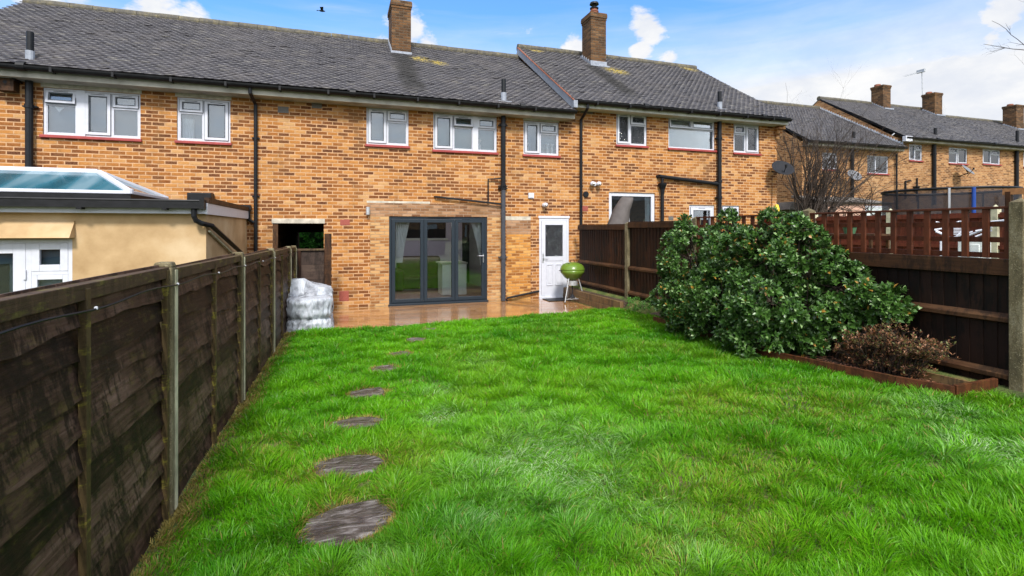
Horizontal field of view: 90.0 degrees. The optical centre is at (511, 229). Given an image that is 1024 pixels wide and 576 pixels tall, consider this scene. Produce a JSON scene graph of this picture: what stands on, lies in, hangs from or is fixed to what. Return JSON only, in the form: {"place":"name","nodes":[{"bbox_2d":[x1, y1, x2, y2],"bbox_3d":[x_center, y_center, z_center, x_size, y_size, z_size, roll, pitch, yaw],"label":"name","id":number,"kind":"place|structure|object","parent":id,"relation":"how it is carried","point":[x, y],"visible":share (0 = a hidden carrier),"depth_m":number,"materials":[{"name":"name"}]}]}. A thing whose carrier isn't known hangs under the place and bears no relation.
{"place":"outdoors","nodes":[
{"label":"outdoors","id":0,"kind":"place"},
{"bbox_2d":[0,0,1023,143],"label":"sky","id":1,"kind":"structure","parent":0,"point":[753,47],"materials":[{"name":"blue"}]},
{"bbox_2d":[129,284,1023,575],"bbox_3d":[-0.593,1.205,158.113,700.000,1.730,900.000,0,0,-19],"label":"ground","id":2,"kind":"structure","parent":0,"point":[1005,390],"depth_m":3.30,"materials":[{"name":"green plant"}]},
{"bbox_2d":[0,193,254,293],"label":"house extension","id":3,"kind":"object","parent":2,"relation":"on","point":[44,241],"visible":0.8,"depth_m":6.89,"materials":[{"name":"beige paint"}]},
{"bbox_2d":[0,239,71,293],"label":"french door","id":4,"kind":"structure","parent":3,"relation":"in","point":[24,263],"depth_m":6.69,"materials":[{"name":"white plastic"}]},
{"bbox_2d":[0,166,168,198],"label":"roof lantern","id":5,"kind":"object","parent":3,"relation":"on","point":[51,182],"visible":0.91,"depth_m":7.76,"materials":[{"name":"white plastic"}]},
{"bbox_2d":[0,0,277,252],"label":"terraced house","id":6,"kind":"structure","parent":2,"relation":"on","point":[161,103],"depth_m":10.11,"materials":[{"name":"brick"}]},
{"bbox_2d":[0,77,22,92],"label":"bird box","id":7,"kind":"object","parent":6,"relation":"attached to","point":[9,85],"visible":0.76,"depth_m":9.15,"materials":[{"name":"brown wood"}]},
{"bbox_2d":[55,106,64,111],"bbox_3d":[-8.499,-2.257,9.620,0.150,0.130,0.015,0,0,-19],"label":"heart decoration","id":8,"kind":"object","parent":6,"relation":"hanging from","point":[59,108],"visible":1,"depth_m":9.61},
{"bbox_2d":[39,88,141,141],"bbox_3d":[-7.967,-2.160,9.765,1.592,0.933,0.230,0,0,-19],"label":"window","id":9,"kind":"structure","parent":6,"relation":"in","point":[88,115],"depth_m":9.74,"materials":[{"name":"white plastic"}]},
{"bbox_2d":[174,97,231,145],"bbox_3d":[-6.214,-2.163,10.357,1.004,0.920,0.230,0,0,-19],"label":"window","id":10,"kind":"structure","parent":6,"relation":"in","point":[199,121],"depth_m":10.35,"materials":[{"name":"white plastic"}]},
{"bbox_2d":[0,246,296,575],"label":"panel fence","id":11,"kind":"object","parent":2,"relation":"on","point":[114,419],"visible":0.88,"depth_m":2.44,"materials":[{"name":"wood"}]},
{"bbox_2d":[0,252,295,334],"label":"cable","id":12,"kind":"object","parent":11,"relation":"attached to","point":[50,318],"visible":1,"depth_m":2.15,"materials":[{"name":"black plastic"}]},
{"bbox_2d":[299,232,323,248],"bbox_3d":[-7.760,0.418,19.411,4.308,2.787,0.854,0,0,-19],"label":"hedge","id":13,"kind":"object","parent":2,"relation":"on","point":[311,240],"visible":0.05,"depth_m":19.56,"materials":[{"name":"green plant"}]},
{"bbox_2d":[324,234,331,285],"bbox_3d":[-3.652,0.955,10.166,0.130,1.731,0.120,0,0,-19],"label":"gate post","id":14,"kind":"object","parent":2,"relation":"on","point":[327,259],"visible":0.56,"depth_m":10.11,"materials":[{"name":"brown wood"}]},
{"bbox_2d":[297,248,323,283],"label":"garden gate","id":15,"kind":"structure","parent":14,"relation":"attached to","point":[310,264],"depth_m":10.10,"materials":[{"name":"brown wood"}]},
{"bbox_2d":[297,499,393,545],"bbox_3d":[-0.976,1.730,2.984,0.549,0.065,0.390,0,0,-41],"label":"stepping stone","id":16,"kind":"object","parent":2,"relation":"on","point":[352,521],"visible":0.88,"depth_m":2.97,"materials":[{"name":"stone"}]},
{"bbox_2d":[312,454,382,479],"bbox_3d":[-1.179,1.728,3.693,0.505,0.066,0.365,0,0,-19],"label":"stepping stone","id":17,"kind":"object","parent":2,"relation":"on","point":[355,464],"visible":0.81,"depth_m":3.70,"materials":[{"name":"stone"}]},
{"bbox_2d":[331,416,384,428],"bbox_3d":[-1.357,1.720,4.493,0.481,0.065,0.289,0,0,-19],"label":"stepping stone","id":18,"kind":"object","parent":2,"relation":"on","point":[365,421],"visible":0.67,"depth_m":4.50,"materials":[{"name":"stone"}]},
{"bbox_2d":[349,387,384,397],"bbox_3d":[-1.500,1.718,5.297,0.364,0.065,0.304,0,0,-19],"label":"stepping stone","id":19,"kind":"object","parent":2,"relation":"on","point":[371,392],"visible":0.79,"depth_m":5.31,"materials":[{"name":"stone"}]},
{"bbox_2d":[372,365,396,370],"bbox_3d":[-1.546,1.718,6.219,0.313,0.065,0.327,0,0,11],"label":"stepping stone","id":20,"kind":"object","parent":2,"relation":"on","point":[385,367],"visible":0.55,"depth_m":6.27,"materials":[{"name":"stone"}]},
{"bbox_2d":[390,351,409,355],"bbox_3d":[-1.512,1.720,6.981,0.296,0.064,0.246,0,0,-19],"label":"stepping stone","id":21,"kind":"object","parent":2,"relation":"on","point":[395,353],"visible":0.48,"depth_m":7.01,"materials":[{"name":"stone"}]},
{"bbox_2d":[248,0,577,308],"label":"terraced house","id":22,"kind":"structure","parent":2,"relation":"on","point":[438,147],"depth_m":11.91,"materials":[{"name":"brick"}]},
{"bbox_2d":[366,207,369,214],"bbox_3d":[-3.169,-0.403,11.255,0.084,0.168,0.116,0,0,-19],"label":"wall light","id":23,"kind":"object","parent":22,"relation":"attached to","point":[367,210],"visible":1,"depth_m":11.20,"materials":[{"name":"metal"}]},
{"bbox_2d":[365,107,409,148],"bbox_3d":[-2.798,-2.301,11.510,0.982,0.960,0.230,0,0,-19],"label":"window","id":24,"kind":"structure","parent":22,"relation":"in","point":[386,128],"depth_m":11.53,"materials":[{"name":"white plastic"}]},
{"bbox_2d":[395,222,409,262],"bbox_3d":[-2.498,0.220,11.759,0.376,1.100,0.036,0,0,-19],"label":"curtain","id":25,"kind":"object","parent":22,"relation":"hanging from","point":[401,229],"visible":0.69,"depth_m":11.74,"materials":[{"name":"white fabric"}]},
{"bbox_2d":[395,256,439,291],"bbox_3d":[-2.559,1.220,14.324,1.483,0.900,1.000,0,0,-19],"label":"sofa","id":26,"kind":"object","parent":22,"relation":"in","point":[407,272],"visible":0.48,"depth_m":14.39,"materials":[{"name":"green fabric"}]},
{"bbox_2d":[406,222,445,237],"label":"room window","id":27,"kind":"structure","parent":22,"relation":"in","point":[434,230],"depth_m":16.04,"materials":[{"name":"black glass"}]},
{"bbox_2d":[388,216,488,306],"bbox_3d":[-1.677,0.727,11.846,2.321,2.027,0.179,0,0,-19],"label":"folding door","id":28,"kind":"structure","parent":22,"relation":"in","point":[423,300],"depth_m":11.80,"materials":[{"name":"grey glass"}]},
{"bbox_2d":[436,261,467,294],"bbox_3d":[-1.588,1.272,13.438,0.706,0.835,0.680,0,0,-19],"label":"kitchen unit","id":29,"kind":"object","parent":22,"relation":"on","point":[444,277],"visible":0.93,"depth_m":13.19,"materials":[{"name":"white laminate"}]},
{"bbox_2d":[432,112,498,154],"bbox_3d":[-1.105,-2.269,12.081,1.591,0.986,0.230,0,0,-19],"label":"window","id":30,"kind":"structure","parent":22,"relation":"in","point":[460,133],"depth_m":12.10,"materials":[{"name":"white plastic"}]},
{"bbox_2d":[470,219,481,264],"bbox_3d":[-0.876,0.270,12.306,0.317,1.200,0.036,0,0,-19],"label":"curtain","id":31,"kind":"object","parent":22,"relation":"hanging from","point":[476,227],"visible":0.61,"depth_m":12.33,"materials":[{"name":"white fabric"}]},
{"bbox_2d":[528,193,533,197],"bbox_3d":[0.467,-0.819,12.521,0.142,0.130,0.048,0,0,-19],"label":"junction box","id":32,"kind":"object","parent":22,"relation":"attached to","point":[530,195],"visible":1,"depth_m":12.50,"materials":[{"name":"white plastic"}]},
{"bbox_2d":[522,118,560,157],"bbox_3d":[0.707,-2.254,12.693,1.000,0.968,0.230,0,0,-19],"label":"window","id":33,"kind":"structure","parent":22,"relation":"in","point":[536,134],"depth_m":12.71,"materials":[{"name":"white plastic"}]},
{"bbox_2d":[538,216,569,298],"bbox_3d":[1.046,0.701,12.760,0.844,2.058,0.149,0,0,-19],"label":"back door","id":34,"kind":"structure","parent":22,"relation":"in","point":[553,230],"depth_m":12.75,"materials":[{"name":"white plastic"}]},
{"bbox_2d":[408,337,424,341],"bbox_3d":[-1.455,1.707,7.797,0.309,0.066,0.276,0,0,34],"label":"stepping stone","id":35,"kind":"object","parent":2,"relation":"on","point":[416,338],"visible":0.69,"depth_m":7.81,"materials":[{"name":"stone"}]},
{"bbox_2d":[286,299,593,332],"bbox_3d":[-1.231,1.789,10.559,6.140,0.142,2.540,0,0,-19],"label":"decking","id":36,"kind":"object","parent":2,"relation":"on","point":[390,316],"visible":0.56,"depth_m":10.69,"materials":[{"name":"brown wood"}]},
{"bbox_2d":[286,278,334,331],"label":"covered chairs","id":37,"kind":"object","parent":36,"relation":"on","point":[309,304],"visible":0.95,"depth_m":8.67,"materials":[{"name":"grey plastic"}]},
{"bbox_2d":[543,298,570,301],"bbox_3d":[1.195,1.710,12.477,0.804,0.017,0.440,0,0,-19],"label":"door mat","id":38,"kind":"object","parent":36,"relation":"on","point":[554,299],"depth_m":12.38,"materials":[{"name":"black plastic"}]},
{"bbox_2d":[559,260,585,301],"bbox_3d":[1.438,1.221,12.082,0.681,0.999,0.581,0,0,-19],"label":"kettle barbecue","id":39,"kind":"object","parent":36,"relation":"on","point":[572,272],"visible":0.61,"depth_m":11.91,"materials":[{"name":"green metal"}]},
{"bbox_2d":[563,287,628,308],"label":"sleeper wall","id":40,"kind":"structure","parent":2,"relation":"on","point":[591,299],"depth_m":11.29,"materials":[{"name":"wood"}]},
{"bbox_2d":[607,197,632,223],"bbox_3d":[2.553,0.286,12.347,0.724,2.169,0.615,0,0,13],"label":"closed parasol","id":41,"kind":"object","parent":2,"relation":"on","point":[620,213],"visible":0.63,"depth_m":12.25,"materials":[{"name":"beige fabric"}]},
{"bbox_2d":[626,296,651,310],"bbox_3d":[2.384,1.435,9.622,0.321,0.418,1.185,0,0,-19],"label":"weed","id":42,"kind":"object","parent":2,"relation":"on","point":[631,302],"visible":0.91,"depth_m":9.65,"materials":[{"name":"green plant"}]},
{"bbox_2d":[516,1,792,283],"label":"terraced house","id":43,"kind":"structure","parent":2,"relation":"on","point":[707,147],"depth_m":14.09,"materials":[{"name":"brick"}]},
{"bbox_2d":[590,181,601,185],"bbox_3d":[2.128,-1.152,13.009,0.316,0.120,0.190,0,0,-19],"label":"security light","id":44,"kind":"object","parent":43,"relation":"attached to","point":[592,183],"visible":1,"depth_m":12.96,"materials":[{"name":"white plastic"}]},
{"bbox_2d":[609,192,653,221],"bbox_3d":[3.131,-0.394,13.556,1.388,1.131,0.144,0,0,-19],"label":"window","id":45,"kind":"structure","parent":43,"relation":"in","point":[642,208],"depth_m":13.68,"materials":[{"name":"white plastic"}]},
{"bbox_2d":[615,114,648,147],"bbox_3d":[3.130,-2.639,13.510,0.985,0.992,0.230,0,0,-19],"label":"window","id":46,"kind":"structure","parent":43,"relation":"in","point":[629,128],"depth_m":13.48,"materials":[{"name":"white plastic"}]},
{"bbox_2d":[668,118,716,152],"bbox_3d":[4.926,-2.639,14.117,1.585,1.001,0.230,0,0,-19],"label":"window","id":47,"kind":"structure","parent":43,"relation":"in","point":[683,135],"depth_m":14.18,"materials":[{"name":"white plastic"}]},
{"bbox_2d":[689,205,713,240],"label":"window","id":48,"kind":"structure","parent":43,"relation":"in","point":[696,210],"depth_m":14.28,"materials":[{"name":"white plastic"}]},
{"bbox_2d":[722,206,738,214],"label":"window","id":49,"kind":"structure","parent":43,"relation":"in","point":[723,207],"depth_m":14.54,"materials":[{"name":"white plastic"}]},
{"bbox_2d":[733,124,761,155],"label":"window","id":50,"kind":"structure","parent":43,"relation":"in","point":[746,137],"depth_m":14.69,"materials":[{"name":"white plastic"}]},
{"bbox_2d":[771,161,793,177],"bbox_3d":[7.689,-1.712,14.599,0.608,0.527,0.483,0,0,37],"label":"satellite dish","id":51,"kind":"object","parent":43,"relation":"attached to","point":[783,167],"visible":1,"depth_m":14.62,"materials":[{"name":"grey metal"}]},
{"bbox_2d":[777,202,802,216],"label":"garden shed","id":52,"kind":"structure","parent":2,"relation":"on","point":[788,207],"depth_m":16.61,"materials":[{"name":"grey"}]},
{"bbox_2d":[650,311,931,381],"bbox_3d":[3.193,1.444,6.693,0.808,0.069,4.759,0,0,-19],"label":"flower bed","id":53,"kind":"object","parent":2,"relation":"on","point":[792,352],"visible":0.12,"depth_m":5.74,"materials":[{"name":"soil"}]},
{"bbox_2d":[647,205,921,366],"bbox_3d":[2.938,0.662,6.602,1.561,1.949,3.628,0,0,-19],"label":"evergreen shrub","id":54,"kind":"object","parent":53,"relation":"on","point":[747,315],"visible":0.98,"depth_m":5.97,"materials":[{"name":"green plant"}]},
{"bbox_2d":[806,356,976,396],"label":"fallen leaves","id":55,"kind":"object","parent":53,"relation":"on","point":[854,364],"visible":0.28,"depth_m":5.54,"materials":[{"name":"brown plant"}]},
{"bbox_2d":[825,317,961,378],"bbox_3d":[3.719,1.159,5.179,0.660,0.622,1.497,0,0,-19],"label":"russet shrub","id":56,"kind":"object","parent":53,"relation":"on","point":[889,360],"visible":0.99,"depth_m":5.01,"materials":[{"name":"brown plant"}]},
{"bbox_2d":[578,198,1023,391],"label":"closeboard fence","id":57,"kind":"object","parent":2,"relation":"on","point":[970,302],"visible":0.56,"depth_m":5.04,"materials":[{"name":"wood"}]},
{"bbox_2d":[653,316,997,397],"bbox_3d":[3.085,1.473,6.520,0.647,0.296,4.615,0,0,-24],"label":"bed edging","id":58,"kind":"object","parent":2,"relation":"on","point":[954,386],"visible":0.35,"depth_m":4.80,"materials":[{"name":"brown wood"}]},
{"bbox_2d":[758,100,907,212],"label":"terraced house","id":59,"kind":"structure","parent":2,"relation":"on","point":[810,116],"depth_m":21.25,"materials":[{"name":"brown brick"}]},
{"bbox_2d":[822,153,835,170],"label":"window","id":60,"kind":"structure","parent":59,"relation":"in","point":[824,153],"depth_m":20.59,"materials":[{"name":"white plastic"}]},
{"bbox_2d":[848,170,861,180],"bbox_3d":[13.739,-2.119,20.473,0.453,0.501,0.895,0,0,43],"label":"satellite dish","id":61,"kind":"object","parent":59,"relation":"attached to","point":[859,174],"visible":0.56,"depth_m":20.35,"materials":[{"name":"grey metal"}]},
{"bbox_2d":[867,156,889,174],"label":"window","id":62,"kind":"structure","parent":59,"relation":"in","point":[882,159],"depth_m":21.50,"materials":[{"name":"white plastic"}]},
{"bbox_2d":[791,195,881,215],"bbox_3d":[12.676,-0.194,19.682,3.317,2.229,1.590,0,0,-19],"label":"lean to","id":63,"kind":"object","parent":2,"relation":"on","point":[856,208],"visible":0.17,"depth_m":19.21,"materials":[{"name":"white plastic"}]},
{"bbox_2d":[865,206,881,215],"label":"window","id":64,"kind":"structure","parent":63,"relation":"in","point":[876,207],"depth_m":19.32,"materials":[{"name":"white plastic"}]},
{"bbox_2d":[829,233,889,253],"bbox_3d":[6.029,0.650,9.029,0.500,1.141,1.100,0,0,-19],"label":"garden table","id":65,"kind":"object","parent":2,"relation":"on","point":[887,244],"visible":0.16,"depth_m":8.64,"materials":[{"name":"brown wood"}]},
{"bbox_2d":[768,58,954,216],"bbox_3d":[10.784,-2.260,16.016,8.592,6.697,5.480,0,0,-37],"label":"bare tree","id":66,"kind":"object","parent":2,"relation":"on","point":[809,193],"visible":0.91,"depth_m":15.57,"materials":[{"name":"brown plant"}]},
{"bbox_2d":[757,205,1003,258],"bbox_3d":[8.839,0.285,9.709,0.170,1.470,10.745,0,0,-19],"label":"brown fence","id":67,"kind":"object","parent":2,"relation":"on","point":[997,214],"visible":0.2,"depth_m":10.67,"materials":[{"name":"wood"}]},
{"bbox_2d":[791,84,1019,189],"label":"terraced house","id":68,"kind":"structure","parent":2,"relation":"on","point":[984,155],"depth_m":23.43,"materials":[{"name":"brown brick"}]},
{"bbox_2d":[905,68,925,94],"bbox_3d":[21.089,-7.771,26.945,2.025,1.497,0.411,0,0,-28],"label":"tv aerial","id":69,"kind":"object","parent":68,"relation":"attached to","point":[921,71],"visible":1,"depth_m":27.37,"materials":[{"name":"metal"}]},
{"bbox_2d":[909,144,923,161],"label":"window","id":70,"kind":"structure","parent":68,"relation":"in","point":[912,152],"depth_m":22.16,"materials":[{"name":"white plastic"}]},
{"bbox_2d":[948,147,968,164],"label":"window","id":71,"kind":"structure","parent":68,"relation":"in","point":[957,156],"depth_m":23.04,"materials":[{"name":"white plastic"}]},
{"bbox_2d":[958,165,974,176],"bbox_3d":[20.102,-2.582,22.598,0.469,0.529,0.767,0,0,25],"label":"satellite dish","id":72,"kind":"object","parent":68,"relation":"attached to","point":[968,170],"visible":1,"depth_m":22.61,"materials":[{"name":"white metal"}]},
{"bbox_2d":[982,149,1001,165],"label":"window","id":73,"kind":"structure","parent":68,"relation":"in","point":[990,157],"depth_m":23.77,"materials":[{"name":"white plastic"}]},
{"bbox_2d":[880,186,1022,214],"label":"trampoline","id":74,"kind":"object","parent":2,"relation":"on","point":[949,197],"visible":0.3,"depth_m":12.30,"materials":[{"name":"black fabric"}]},
{"bbox_2d":[934,219,1003,255],"bbox_3d":[6.457,0.310,7.292,0.128,0.928,1.280,0,0,-19],"label":"clothes airer","id":75,"kind":"object","parent":2,"relation":"on","point":[959,232],"visible":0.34,"depth_m":7.35,"materials":[{"name":"white plastic"}]},
{"bbox_2d":[958,242,981,257],"bbox_3d":[6.679,0.674,7.402,0.210,0.992,0.300,0,0,-19],"label":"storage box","id":76,"kind":"object","parent":2,"relation":"on","point":[975,246],"visible":0.22,"depth_m":7.31,"materials":[{"name":"white plastic"}]},
{"bbox_2d":[944,104,1023,198],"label":"terraced house","id":77,"kind":"structure","parent":2,"relation":"on","point":[1010,127],"depth_m":26.92,"materials":[{"name":"brown brick"}]},
{"bbox_2d":[982,1,1023,60],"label":"bare tree","id":78,"kind":"object","parent":2,"relation":"on","point":[1005,43],"visible":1,"depth_m":16.20,"materials":[{"name":"brown plant"}]},
{"bbox_2d":[1002,188,1023,205],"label":"pergola","id":79,"kind":"object","parent":2,"relation":"on","point":[1009,193],"visible":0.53,"depth_m":11.65,"materials":[{"name":"orange wood"}]},
{"bbox_2d":[842,227,856,233],"bbox_3d":[5.934,0.004,8.997,0.260,0.150,0.254,0,0,-19],"label":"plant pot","id":80,"kind":"object","parent":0,"point":[845,230],"visible":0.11,"depth_m":8.95,"materials":[{"name":"green plastic"}]}
]}

